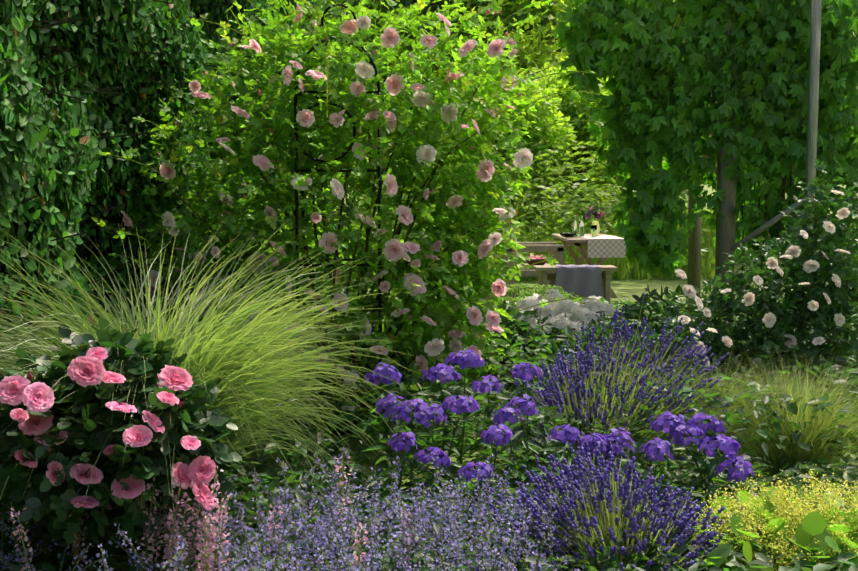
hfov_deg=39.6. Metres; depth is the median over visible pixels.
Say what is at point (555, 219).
hedge
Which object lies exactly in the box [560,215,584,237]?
glass bottles
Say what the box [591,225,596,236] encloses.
wine glass
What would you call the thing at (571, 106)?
lit tree
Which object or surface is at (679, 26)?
tree
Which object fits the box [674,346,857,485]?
feather grass
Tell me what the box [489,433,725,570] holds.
lavender foliage
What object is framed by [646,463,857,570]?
alchemilla foliage
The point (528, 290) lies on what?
sedum mounds
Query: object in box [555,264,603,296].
lavender blanket
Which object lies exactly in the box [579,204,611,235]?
bouquet vase
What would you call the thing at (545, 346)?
border undergrowth
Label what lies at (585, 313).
white phlox foliage
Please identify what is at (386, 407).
phlox foliage
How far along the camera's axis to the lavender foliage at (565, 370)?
6.26 m
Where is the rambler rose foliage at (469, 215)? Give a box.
[91,0,608,436]
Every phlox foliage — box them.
[363,348,761,535]
[506,289,614,352]
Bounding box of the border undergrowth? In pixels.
[0,283,857,570]
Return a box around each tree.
[333,52,454,187]
[340,0,475,87]
[344,0,404,55]
[348,0,550,220]
[419,8,573,218]
[434,62,577,228]
[438,0,688,190]
[525,56,647,222]
[664,0,857,246]
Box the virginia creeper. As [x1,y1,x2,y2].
[552,0,857,327]
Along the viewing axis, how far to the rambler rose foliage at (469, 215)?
7.00 m
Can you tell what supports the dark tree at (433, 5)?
on the ground at (624, 288)
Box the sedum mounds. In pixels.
[492,283,585,319]
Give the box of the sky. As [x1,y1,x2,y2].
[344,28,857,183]
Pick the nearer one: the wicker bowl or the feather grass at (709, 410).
the feather grass at (709, 410)
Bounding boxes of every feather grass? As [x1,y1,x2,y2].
[626,350,836,468]
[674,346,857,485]
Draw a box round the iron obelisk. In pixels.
[294,4,381,441]
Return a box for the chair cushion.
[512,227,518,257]
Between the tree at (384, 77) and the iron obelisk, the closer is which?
the iron obelisk
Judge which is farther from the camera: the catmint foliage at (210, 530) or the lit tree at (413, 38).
the lit tree at (413, 38)
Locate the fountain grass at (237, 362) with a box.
[0,217,419,539]
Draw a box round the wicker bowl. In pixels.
[525,254,546,264]
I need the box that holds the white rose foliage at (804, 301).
[634,157,857,429]
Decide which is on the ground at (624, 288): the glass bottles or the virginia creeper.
the virginia creeper
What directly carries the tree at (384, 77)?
on the ground at (624, 288)
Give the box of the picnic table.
[551,234,617,297]
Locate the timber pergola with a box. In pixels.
[688,0,821,334]
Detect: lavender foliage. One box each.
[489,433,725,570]
[493,293,747,473]
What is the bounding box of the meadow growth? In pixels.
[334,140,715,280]
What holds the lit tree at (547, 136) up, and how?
on the ground at (624, 288)
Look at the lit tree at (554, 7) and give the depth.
29.51 m
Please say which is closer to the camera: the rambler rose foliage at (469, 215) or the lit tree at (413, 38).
the rambler rose foliage at (469, 215)
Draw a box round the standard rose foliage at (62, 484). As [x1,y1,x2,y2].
[0,319,247,569]
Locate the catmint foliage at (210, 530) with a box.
[0,447,622,570]
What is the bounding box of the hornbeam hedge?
[0,0,363,551]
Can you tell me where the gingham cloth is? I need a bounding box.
[578,235,625,257]
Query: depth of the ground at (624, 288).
6.81 m
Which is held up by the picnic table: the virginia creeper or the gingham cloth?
the gingham cloth
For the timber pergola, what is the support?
on the ground at (624, 288)
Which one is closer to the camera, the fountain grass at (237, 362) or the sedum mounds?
the fountain grass at (237, 362)
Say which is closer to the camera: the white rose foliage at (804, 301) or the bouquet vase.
the white rose foliage at (804, 301)
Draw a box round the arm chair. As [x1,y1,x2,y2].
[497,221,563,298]
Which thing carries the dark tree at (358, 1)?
on the ground at (624, 288)
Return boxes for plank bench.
[533,265,616,302]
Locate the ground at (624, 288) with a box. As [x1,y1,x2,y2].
[0,184,857,570]

